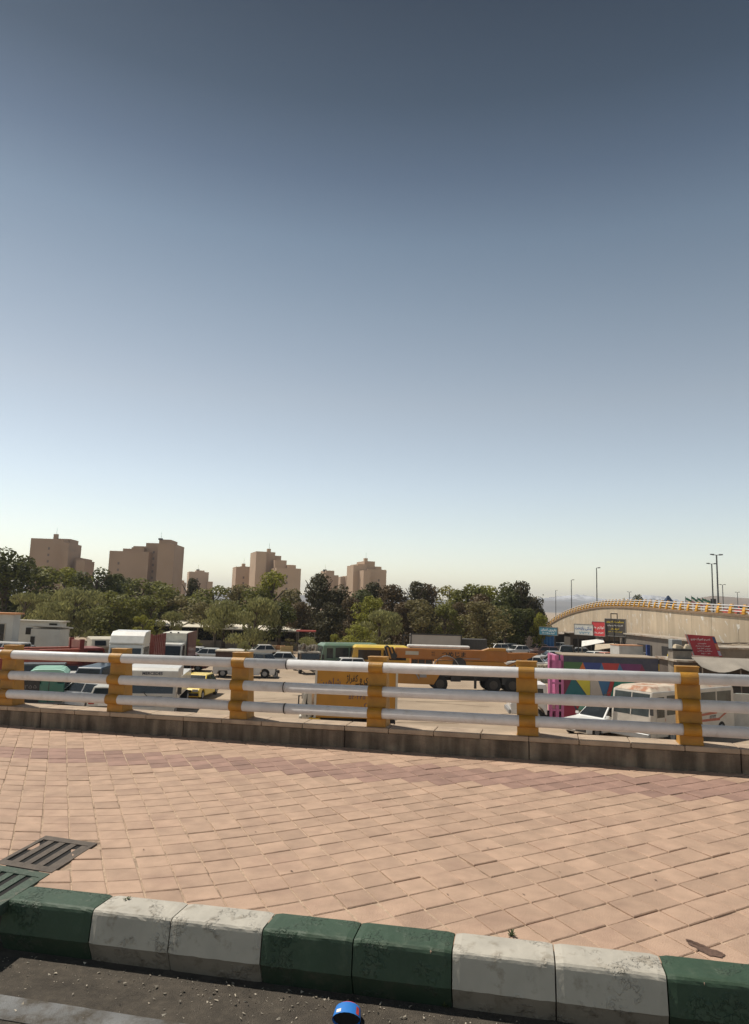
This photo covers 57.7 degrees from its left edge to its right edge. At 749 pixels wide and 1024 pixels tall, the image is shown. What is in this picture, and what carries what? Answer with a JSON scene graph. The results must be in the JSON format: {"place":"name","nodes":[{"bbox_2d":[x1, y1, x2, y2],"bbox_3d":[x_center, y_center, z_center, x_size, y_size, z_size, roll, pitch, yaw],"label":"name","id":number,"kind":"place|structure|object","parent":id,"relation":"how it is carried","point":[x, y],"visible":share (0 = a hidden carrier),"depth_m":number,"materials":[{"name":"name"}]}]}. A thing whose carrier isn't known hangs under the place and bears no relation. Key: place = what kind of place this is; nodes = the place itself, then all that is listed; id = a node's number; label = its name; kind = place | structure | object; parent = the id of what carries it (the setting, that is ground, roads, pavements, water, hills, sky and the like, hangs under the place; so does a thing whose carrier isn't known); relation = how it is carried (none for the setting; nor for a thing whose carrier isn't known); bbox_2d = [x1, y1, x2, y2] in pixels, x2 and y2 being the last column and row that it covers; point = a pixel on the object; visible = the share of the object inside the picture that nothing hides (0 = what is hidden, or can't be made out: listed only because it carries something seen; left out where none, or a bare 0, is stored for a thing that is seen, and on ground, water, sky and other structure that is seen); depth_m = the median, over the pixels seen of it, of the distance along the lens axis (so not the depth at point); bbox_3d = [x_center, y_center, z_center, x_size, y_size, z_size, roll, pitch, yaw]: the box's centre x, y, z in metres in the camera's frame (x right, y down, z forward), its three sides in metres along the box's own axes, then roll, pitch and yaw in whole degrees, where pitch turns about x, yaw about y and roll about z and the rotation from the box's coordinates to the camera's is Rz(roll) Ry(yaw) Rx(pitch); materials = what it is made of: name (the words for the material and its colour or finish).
{"place":"outdoors","nodes":[
{"label":"outdoors","id":0,"kind":"place"},
{"bbox_2d":[0,612,24,641],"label":"house","id":1,"kind":"structure","parent":0,"point":[9,625],"depth_m":62.27,"materials":[{"name":"white paint"}]},
{"bbox_2d":[26,534,94,597],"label":"apartment tower","id":2,"kind":"structure","parent":0,"point":[56,552],"depth_m":325.08,"materials":[{"name":"concrete"}]},
{"bbox_2d":[108,532,183,610],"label":"apartment tower","id":3,"kind":"structure","parent":0,"point":[162,560],"depth_m":323.17,"materials":[{"name":"concrete"}]},
{"bbox_2d":[186,565,212,606],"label":"apartment tower","id":4,"kind":"structure","parent":0,"point":[201,576],"depth_m":425.92,"materials":[{"name":"concrete"}]},
{"bbox_2d":[232,564,249,605],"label":"apartment tower","id":5,"kind":"structure","parent":0,"point":[240,575],"depth_m":376.24,"materials":[{"name":"concrete"}]},
{"bbox_2d":[249,543,300,602],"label":"apartment tower","id":6,"kind":"structure","parent":0,"point":[261,562],"depth_m":346.53,"materials":[{"name":"concrete"}]},
{"bbox_2d":[0,942,571,1023],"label":"road","id":7,"kind":"structure","parent":0,"point":[42,985],"depth_m":3.10,"materials":[{"name":"grey asphalt"}]},
{"bbox_2d":[0,994,184,1023],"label":"road marking","id":8,"kind":"object","parent":7,"relation":"on","point":[30,1011],"depth_m":2.95,"materials":[{"name":"paint"}]},
{"bbox_2d":[2,956,519,1023],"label":"grit","id":9,"kind":"object","parent":7,"relation":"on","point":[278,1018],"visible":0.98,"depth_m":3.10,"materials":[{"name":"grey gravel"}]},
{"bbox_2d":[332,1001,360,1023],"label":"crushed cup","id":10,"kind":"object","parent":7,"relation":"on","point":[347,1012],"visible":1,"depth_m":2.91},
{"bbox_2d":[11,589,677,612],"bbox_3d":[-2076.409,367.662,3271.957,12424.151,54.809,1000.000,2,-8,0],"label":"distant foothills","id":11,"kind":"structure","parent":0,"point":[561,606],"depth_m":3073.93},
{"bbox_2d":[346,558,386,596],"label":"apartment tower","id":12,"kind":"structure","parent":0,"point":[364,572],"depth_m":357.54,"materials":[{"name":"concrete"}]},
{"bbox_2d":[0,724,748,985],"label":"pavement","id":13,"kind":"structure","parent":0,"point":[689,896],"depth_m":4.66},
{"bbox_2d":[0,865,49,915],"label":"drain grating","id":14,"kind":"object","parent":13,"relation":"on","point":[36,877],"visible":0.67,"depth_m":3.79,"materials":[{"name":"green metal"}]},
{"bbox_2d":[0,841,79,895],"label":"drain pit","id":15,"kind":"object","parent":13,"relation":"on","point":[35,863],"visible":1,"depth_m":4.14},
{"bbox_2d":[0,836,96,872],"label":"drain grating","id":16,"kind":"object","parent":15,"relation":"on","point":[56,865],"visible":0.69,"depth_m":4.19,"materials":[{"name":"metal"}]},
{"bbox_2d":[0,0,748,600],"label":"sky","id":17,"kind":"structure","parent":0,"point":[438,293],"materials":[{"name":"blue"}]},
{"bbox_2d":[38,602,748,743],"bbox_3d":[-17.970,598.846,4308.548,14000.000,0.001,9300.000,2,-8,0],"label":"yard ground","id":18,"kind":"structure","parent":0,"point":[295,676],"depth_m":42.51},
{"bbox_2d":[0,546,43,619],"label":"tree","id":19,"kind":"object","parent":18,"relation":"on","point":[21,565],"visible":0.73,"depth_m":98.85,"materials":[{"name":"green plant"}]},
{"bbox_2d":[9,591,50,619],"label":"tree","id":20,"kind":"object","parent":18,"relation":"on","point":[26,600],"visible":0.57,"depth_m":91.14,"materials":[{"name":"green plant"}]},
{"bbox_2d":[7,565,77,622],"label":"tree","id":21,"kind":"object","parent":18,"relation":"on","point":[43,578],"visible":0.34,"depth_m":106.06,"materials":[{"name":"green plant"}]},
{"bbox_2d":[18,619,69,641],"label":"hut","id":22,"kind":"object","parent":18,"relation":"on","point":[24,632],"visible":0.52,"depth_m":70.18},
{"bbox_2d":[24,665,69,704],"bbox_3d":[-18.489,9.666,37.894,2.600,2.086,3.530,5,-8,-20],"label":"teal truck","id":23,"kind":"object","parent":18,"relation":"on","point":[45,686],"visible":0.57,"depth_m":36.53,"materials":[{"name":"paint"}]},
{"bbox_2d":[28,625,72,646],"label":"hut","id":24,"kind":"object","parent":18,"relation":"on","point":[47,636],"visible":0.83,"depth_m":66.85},
{"bbox_2d":[30,601,71,624],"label":"tree","id":25,"kind":"object","parent":18,"relation":"on","point":[53,615],"visible":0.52,"depth_m":83.69,"materials":[{"name":"green plant"}]},
{"bbox_2d":[0,637,105,669],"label":"red lorry","id":26,"kind":"object","parent":18,"relation":"on","point":[75,645],"visible":0.23,"depth_m":46.85,"materials":[{"name":"paint"}]},
{"bbox_2d":[23,587,107,637],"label":"tree","id":27,"kind":"object","parent":18,"relation":"on","point":[69,595],"visible":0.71,"depth_m":87.42,"materials":[{"name":"green plant"}]},
{"bbox_2d":[44,567,100,619],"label":"tree","id":28,"kind":"object","parent":18,"relation":"on","point":[69,572],"visible":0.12,"depth_m":116.94,"materials":[{"name":"green plant"}]},
{"bbox_2d":[52,682,97,705],"bbox_3d":[-15.996,10.013,37.450,4.014,1.426,1.940,-1,-8,20],"label":"parked car","id":29,"kind":"object","parent":18,"relation":"on","point":[73,687],"visible":0.11,"depth_m":36.69,"materials":[{"name":"paint"}]},
{"bbox_2d":[67,663,110,685],"bbox_3d":[-16.418,10.051,39.910,2.100,1.996,4.714,2,-8,-2],"label":"blue van","id":30,"kind":"object","parent":18,"relation":"on","point":[100,668],"visible":0.06,"depth_m":39.09,"materials":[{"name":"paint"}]},
{"bbox_2d":[66,567,129,629],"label":"tree","id":31,"kind":"object","parent":18,"relation":"on","point":[110,582],"visible":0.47,"depth_m":111.09,"materials":[{"name":"green plant"}]},
{"bbox_2d":[83,590,153,635],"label":"tree","id":32,"kind":"object","parent":18,"relation":"on","point":[118,611],"visible":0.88,"depth_m":86.26,"materials":[{"name":"green plant"}]},
{"bbox_2d":[101,630,165,664],"bbox_3d":[-15.889,9.837,45.427,2.657,3.952,6.845,3,-8,-6],"label":"truck","id":33,"kind":"object","parent":18,"relation":"on","point":[145,642],"visible":0.27,"depth_m":42.98,"materials":[{"name":"white paint"}]},
{"bbox_2d":[103,578,172,615],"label":"tree","id":34,"kind":"object","parent":18,"relation":"on","point":[147,589],"visible":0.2,"depth_m":118.37,"materials":[{"name":"green plant"}]},
{"bbox_2d":[123,595,166,635],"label":"tree","id":35,"kind":"object","parent":18,"relation":"on","point":[152,604],"visible":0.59,"depth_m":88.30,"materials":[{"name":"green plant"}]},
{"bbox_2d":[132,664,190,711],"bbox_3d":[-11.623,9.488,37.123,2.950,2.632,6.699,3,-8,-8],"label":"white lorry","id":36,"kind":"object","parent":18,"relation":"on","point":[159,670],"visible":0.57,"depth_m":34.17,"materials":[{"name":"paint"}]},
{"bbox_2d":[139,581,192,624],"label":"tree","id":37,"kind":"object","parent":18,"relation":"on","point":[161,594],"visible":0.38,"depth_m":109.79,"materials":[{"name":"green plant"}]},
{"bbox_2d":[156,611,184,634],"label":"tree","id":38,"kind":"object","parent":18,"relation":"on","point":[172,616],"visible":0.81,"depth_m":83.90,"materials":[{"name":"green plant"}]},
{"bbox_2d":[163,631,196,668],"bbox_3d":[-16.256,11.490,55.573,2.364,3.426,5.945,3,-8,-6],"label":"box lorry","id":39,"kind":"object","parent":18,"relation":"on","point":[180,643],"visible":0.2,"depth_m":54.69,"materials":[{"name":"white paint"}]},
{"bbox_2d":[177,602,220,639],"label":"tree","id":40,"kind":"object","parent":18,"relation":"on","point":[194,618],"visible":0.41,"depth_m":91.70,"materials":[{"name":"green plant"}]},
{"bbox_2d":[181,622,221,647],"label":"market shed","id":41,"kind":"structure","parent":18,"relation":"on","point":[206,643],"depth_m":88.08,"materials":[{"name":"white metal"}]},
{"bbox_2d":[187,672,218,698],"bbox_3d":[-11.156,10.909,42.794,2.000,1.396,4.514,1,-8,4],"label":"yellow car","id":42,"kind":"object","parent":18,"relation":"on","point":[200,693],"visible":0.36,"depth_m":42.37,"materials":[{"name":"paint"}]},
{"bbox_2d":[176,585,235,623],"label":"tree","id":43,"kind":"object","parent":18,"relation":"on","point":[208,599],"visible":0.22,"depth_m":110.67,"materials":[{"name":"green plant"}]},
{"bbox_2d":[199,599,249,647],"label":"tree","id":44,"kind":"object","parent":18,"relation":"on","point":[215,615],"visible":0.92,"depth_m":87.84,"materials":[{"name":"green plant"}]},
{"bbox_2d":[214,584,251,617],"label":"tree","id":45,"kind":"object","parent":18,"relation":"on","point":[233,594],"visible":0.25,"depth_m":116.44,"materials":[{"name":"green plant"}]},
{"bbox_2d":[214,624,252,647],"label":"market shed","id":46,"kind":"structure","parent":18,"relation":"on","point":[236,628],"depth_m":88.45,"materials":[{"name":"white metal"}]},
{"bbox_2d":[212,649,275,677],"bbox_3d":[-10.463,12.257,55.039,5.014,2.106,2.080,3,-8,-6],"label":"box pickup","id":47,"kind":"object","parent":18,"relation":"on","point":[225,671],"visible":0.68,"depth_m":54.16,"materials":[{"name":"paint"}]},
{"bbox_2d":[223,595,280,646],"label":"tree","id":48,"kind":"object","parent":18,"relation":"on","point":[261,605],"visible":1,"depth_m":83.20,"materials":[{"name":"green plant"}]},
{"bbox_2d":[230,586,275,633],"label":"tree","id":49,"kind":"object","parent":18,"relation":"on","point":[252,594],"visible":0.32,"depth_m":109.75,"materials":[{"name":"green plant"}]},
{"bbox_2d":[256,570,291,622],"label":"tree","id":50,"kind":"object","parent":18,"relation":"on","point":[272,583],"visible":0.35,"depth_m":110.17,"materials":[{"name":"green plant"}]},
{"bbox_2d":[264,602,296,644],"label":"tree","id":51,"kind":"object","parent":18,"relation":"on","point":[286,616],"visible":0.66,"depth_m":88.33,"materials":[{"name":"green plant"}]},
{"bbox_2d":[284,601,314,644],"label":"tree","id":52,"kind":"object","parent":18,"relation":"on","point":[298,623],"visible":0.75,"depth_m":92.31,"materials":[{"name":"green plant"}]},
{"bbox_2d":[293,643,323,673],"bbox_3d":[-6.095,12.942,60.596,2.306,2.524,4.845,4,-8,-15],"label":"junked lorry","id":53,"kind":"object","parent":18,"relation":"on","point":[305,652],"visible":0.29,"depth_m":58.66,"materials":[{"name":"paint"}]},
{"bbox_2d":[297,573,332,643],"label":"tree","id":54,"kind":"object","parent":18,"relation":"on","point":[317,596],"visible":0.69,"depth_m":102.22,"materials":[{"name":"green plant"}]},
{"bbox_2d":[305,602,345,642],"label":"tree","id":55,"kind":"object","parent":18,"relation":"on","point":[327,625],"visible":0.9,"depth_m":89.85,"materials":[{"name":"green plant"}]},
{"bbox_2d":[323,584,351,641],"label":"tree","id":56,"kind":"object","parent":18,"relation":"on","point":[338,597],"visible":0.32,"depth_m":104.81,"materials":[{"name":"green plant"}]},
{"bbox_2d":[312,642,376,660],"bbox_3d":[-2.566,13.259,62.210,5.780,2.545,2.596,5,-8,-20],"label":"green bus","id":57,"kind":"object","parent":18,"relation":"on","point":[331,651],"visible":0.2,"depth_m":60.96,"materials":[{"name":"paint"}]},
{"bbox_2d":[298,670,397,723],"bbox_3d":[-1.267,9.011,32.766,4.645,3.006,2.501,2,-8,-1],"label":"yellow box lorry","id":58,"kind":"object","parent":18,"relation":"on","point":[341,677],"visible":0.48,"depth_m":31.96,"materials":[{"name":"orange paint"}]},
{"bbox_2d":[330,596,366,640],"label":"tree","id":59,"kind":"object","parent":18,"relation":"on","point":[350,602],"visible":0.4,"depth_m":94.44,"materials":[{"name":"green plant"}]},
{"bbox_2d":[338,624,376,642],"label":"tree","id":60,"kind":"object","parent":18,"relation":"on","point":[360,630],"visible":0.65,"depth_m":76.65,"materials":[{"name":"green plant"}]},
{"bbox_2d":[347,595,391,639],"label":"tree","id":61,"kind":"object","parent":18,"relation":"on","point":[374,603],"visible":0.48,"depth_m":90.19,"materials":[{"name":"green plant"}]},
{"bbox_2d":[349,644,408,662],"bbox_3d":[0.341,13.193,60.910,5.380,2.495,2.596,3,-8,-6],"label":"yellow bus","id":62,"kind":"object","parent":18,"relation":"on","point":[364,651],"visible":0.16,"depth_m":59.96,"materials":[{"name":"paint"}]},
{"bbox_2d":[356,608,403,644],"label":"tree","id":63,"kind":"object","parent":18,"relation":"on","point":[386,617],"visible":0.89,"depth_m":81.21,"materials":[{"name":"green plant"}]},
{"bbox_2d":[371,584,407,643],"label":"tree","id":64,"kind":"object","parent":18,"relation":"on","point":[392,593],"visible":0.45,"depth_m":108.19,"materials":[{"name":"green plant"}]},
{"bbox_2d":[387,601,420,644],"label":"tree","id":65,"kind":"object","parent":18,"relation":"on","point":[402,609],"visible":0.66,"depth_m":92.18,"materials":[{"name":"green plant"}]},
{"bbox_2d":[401,581,434,632],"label":"tree","id":66,"kind":"object","parent":18,"relation":"on","point":[414,590],"visible":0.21,"depth_m":106.78,"materials":[{"name":"green plant"}]},
{"bbox_2d":[404,599,453,639],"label":"tree","id":67,"kind":"object","parent":18,"relation":"on","point":[422,618],"visible":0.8,"depth_m":90.23,"materials":[{"name":"green plant"}]},
{"bbox_2d":[403,633,461,648],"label":"container","id":68,"kind":"object","parent":18,"relation":"on","point":[433,639],"visible":0.57,"depth_m":77.58,"materials":[{"name":"metal"}]},
{"bbox_2d":[424,604,468,637],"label":"tree","id":69,"kind":"object","parent":18,"relation":"on","point":[445,611],"visible":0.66,"depth_m":90.63,"materials":[{"name":"green plant"}]},
{"bbox_2d":[384,644,537,691],"bbox_3d":[6.298,11.510,50.164,11.332,3.260,2.650,2,-8,-3],"label":"crane lorry","id":70,"kind":"object","parent":18,"relation":"on","point":[428,654],"visible":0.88,"depth_m":49.33,"materials":[{"name":"metal"}]},
{"bbox_2d":[437,584,489,627],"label":"tree","id":71,"kind":"object","parent":18,"relation":"on","point":[466,590],"visible":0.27,"depth_m":111.83,"materials":[{"name":"green plant"}]},
{"bbox_2d":[456,600,515,647],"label":"tree","id":72,"kind":"object","parent":18,"relation":"on","point":[485,630],"visible":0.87,"depth_m":86.58,"materials":[{"name":"green plant"}]},
{"bbox_2d":[490,605,524,643],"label":"tree","id":73,"kind":"object","parent":18,"relation":"on","point":[517,615],"visible":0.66,"depth_m":93.85,"materials":[{"name":"green plant"}]},
{"bbox_2d":[490,582,528,641],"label":"tree","id":74,"kind":"object","parent":18,"relation":"on","point":[507,594],"visible":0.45,"depth_m":102.70,"materials":[{"name":"green plant"}]},
{"bbox_2d":[498,580,543,642],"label":"tree","id":75,"kind":"object","parent":18,"relation":"on","point":[523,590],"visible":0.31,"depth_m":102.79,"materials":[{"name":"green plant"}]},
{"bbox_2d":[508,608,548,644],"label":"tree","id":76,"kind":"object","parent":18,"relation":"on","point":[527,624],"visible":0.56,"depth_m":96.07,"materials":[{"name":"green plant"}]},
{"bbox_2d":[529,612,550,646],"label":"tree","id":77,"kind":"object","parent":18,"relation":"on","point":[538,619],"visible":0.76,"depth_m":94.30,"materials":[{"name":"green plant"}]},
{"bbox_2d":[562,631,594,650],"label":"shop","id":78,"kind":"structure","parent":18,"relation":"on","point":[570,638],"depth_m":94.15,"materials":[{"name":"metal"}]},
{"bbox_2d":[504,652,658,716],"bbox_3d":[11.177,9.640,37.149,7.840,3.695,2.330,1,-8,4],"label":"painted box lorry","id":79,"kind":"object","parent":18,"relation":"on","point":[594,661],"visible":0.27,"depth_m":36.20,"materials":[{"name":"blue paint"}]},
{"bbox_2d":[564,706,611,734],"bbox_3d":[11.364,10.388,34.105,4.514,1.396,2.000,7,-9,-34],"label":"parked car","id":80,"kind":"object","parent":18,"relation":"on","point":[587,712],"visible":0.27,"depth_m":33.53,"materials":[{"name":"paint"}]},
{"bbox_2d":[604,618,626,651],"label":"signboard","id":81,"kind":"object","parent":18,"relation":"on","point":[620,627],"visible":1,"depth_m":82.76,"materials":[{"name":"metal"}]},
{"bbox_2d":[610,644,645,654],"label":"cargo lorry","id":82,"kind":"object","parent":18,"relation":"on","point":[631,649],"visible":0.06,"depth_m":74.80,"materials":[{"name":"white paint"}]},
{"bbox_2d":[548,606,748,645],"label":"flyover","id":83,"kind":"object","parent":18,"relation":"on","point":[726,627],"visible":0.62,"depth_m":77.65,"materials":[{"name":"concrete"}]},
{"bbox_2d":[546,599,748,626],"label":"guard railing","id":84,"kind":"object","parent":83,"relation":"on","point":[719,607],"visible":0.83,"depth_m":81.58,"materials":[{"name":"yellow metal"}]},
{"bbox_2d":[620,633,687,656],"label":"shop","id":85,"kind":"structure","parent":18,"relation":"on","point":[658,644],"depth_m":73.85,"materials":[{"name":"metal"}]},
{"bbox_2d":[604,683,734,739],"bbox_3d":[14.910,9.845,33.868,7.580,2.615,2.596,7,-10,-35],"label":"minibus","id":86,"kind":"object","parent":18,"relation":"on","point":[667,691],"visible":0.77,"depth_m":32.20,"materials":[{"name":"paint"}]},
{"bbox_2d":[667,648,692,671],"bbox_3d":[23.593,12.281,52.468,1.600,3.390,0.900,2,-8,-4],"label":"kiosk","id":87,"kind":"object","parent":18,"relation":"on","point":[673,653],"visible":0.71,"depth_m":52.27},
{"bbox_2d":[655,656,748,693],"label":"shack","id":88,"kind":"structure","parent":18,"relation":"on","point":[663,663],"depth_m":50.92,"materials":[{"name":"metal"}]},
{"bbox_2d":[685,634,721,656],"bbox_3d":[27.681,12.541,57.108,2.832,4.383,0.558,2,-8,0],"label":"billboard","id":89,"kind":"object","parent":18,"relation":"on","point":[703,646],"visible":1,"depth_m":57.23,"materials":[{"name":"metal"}]},
{"bbox_2d":[688,644,748,658],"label":"shack","id":90,"kind":"structure","parent":18,"relation":"on","point":[734,651],"depth_m":58.68,"materials":[{"name":"metal"}]},
{"bbox_2d":[692,657,748,692],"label":"sagging tarpaulin","id":91,"kind":"object","parent":18,"relation":"on","point":[721,665],"visible":0.89,"depth_m":50.20,"materials":[{"name":"white fabric"}]},
{"bbox_2d":[537,594,684,606],"bbox_3d":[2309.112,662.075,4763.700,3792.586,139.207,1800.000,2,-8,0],"label":"snowy mountains","id":92,"kind":"structure","parent":0,"point":[577,598],"depth_m":4629.28,"materials":[{"name":"white snow"}]},
{"bbox_2d":[678,596,748,611],"bbox_3d":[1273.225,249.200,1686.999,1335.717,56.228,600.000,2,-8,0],"label":"brown hill","id":93,"kind":"structure","parent":0,"point":[733,600],"depth_m":1634.72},
{"bbox_2d":[733,693,748,726],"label":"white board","id":94,"kind":"object","parent":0,"point":[741,720],"visible":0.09,"depth_m":35.42,"materials":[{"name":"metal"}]},
{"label":"bridge deck","id":95,"kind":"structure","parent":0,"visible":0},
{"bbox_2d":[0,886,111,958],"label":"kerb stone","id":96,"kind":"object","parent":95,"relation":"on","point":[48,921],"visible":0.92,"depth_m":3.48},
{"bbox_2d":[89,896,187,969],"bbox_3d":[-1.199,2.157,3.459,0.435,0.283,0.240,-1,-8,14],"label":"kerb stone","id":97,"kind":"object","parent":95,"relation":"on","point":[133,931],"visible":0.91,"depth_m":3.38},
{"bbox_2d":[168,904,273,981],"bbox_3d":[-0.755,2.150,3.368,0.480,0.283,0.241,-1,-8,14],"label":"kerb stone","id":98,"kind":"object","parent":95,"relation":"on","point":[218,941],"visible":0.93,"depth_m":3.29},
{"bbox_2d":[260,913,360,993],"bbox_3d":[-0.303,2.142,3.274,0.450,0.284,0.241,-1,-8,14],"label":"kerb stone","id":99,"kind":"object","parent":95,"relation":"on","point":[308,952],"visible":0.93,"depth_m":3.20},
{"bbox_2d":[0,703,748,774],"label":"parapet wall","id":100,"kind":"structure","parent":95,"relation":"on","point":[670,754],"depth_m":7.42,"materials":[{"name":"grey concrete"}]},
{"bbox_2d":[0,644,748,745],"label":"guard railing","id":101,"kind":"object","parent":100,"relation":"on","point":[688,705],"visible":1,"depth_m":7.49,"materials":[{"name":"metal"}]},
{"bbox_2d":[352,923,454,1006],"bbox_3d":[0.141,2.135,3.183,0.463,0.283,0.238,-1,-8,14],"label":"kerb stone","id":102,"kind":"object","parent":95,"relation":"on","point":[398,963],"visible":0.95,"depth_m":3.10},
{"bbox_2d":[452,933,555,1020],"bbox_3d":[0.586,2.128,3.090,0.455,0.283,0.240,-1,-8,14],"label":"kerb stone","id":103,"kind":"object","parent":95,"relation":"on","point":[504,976],"visible":0.98,"depth_m":3.01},
{"bbox_2d":[554,944,668,1023],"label":"kerb stone","id":104,"kind":"object","parent":95,"relation":"on","point":[594,985],"visible":0.99,"depth_m":2.92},
{"bbox_2d":[659,955,748,1023],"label":"kerb stone","id":105,"kind":"object","parent":95,"relation":"on","point":[721,996],"visible":0.98,"depth_m":2.85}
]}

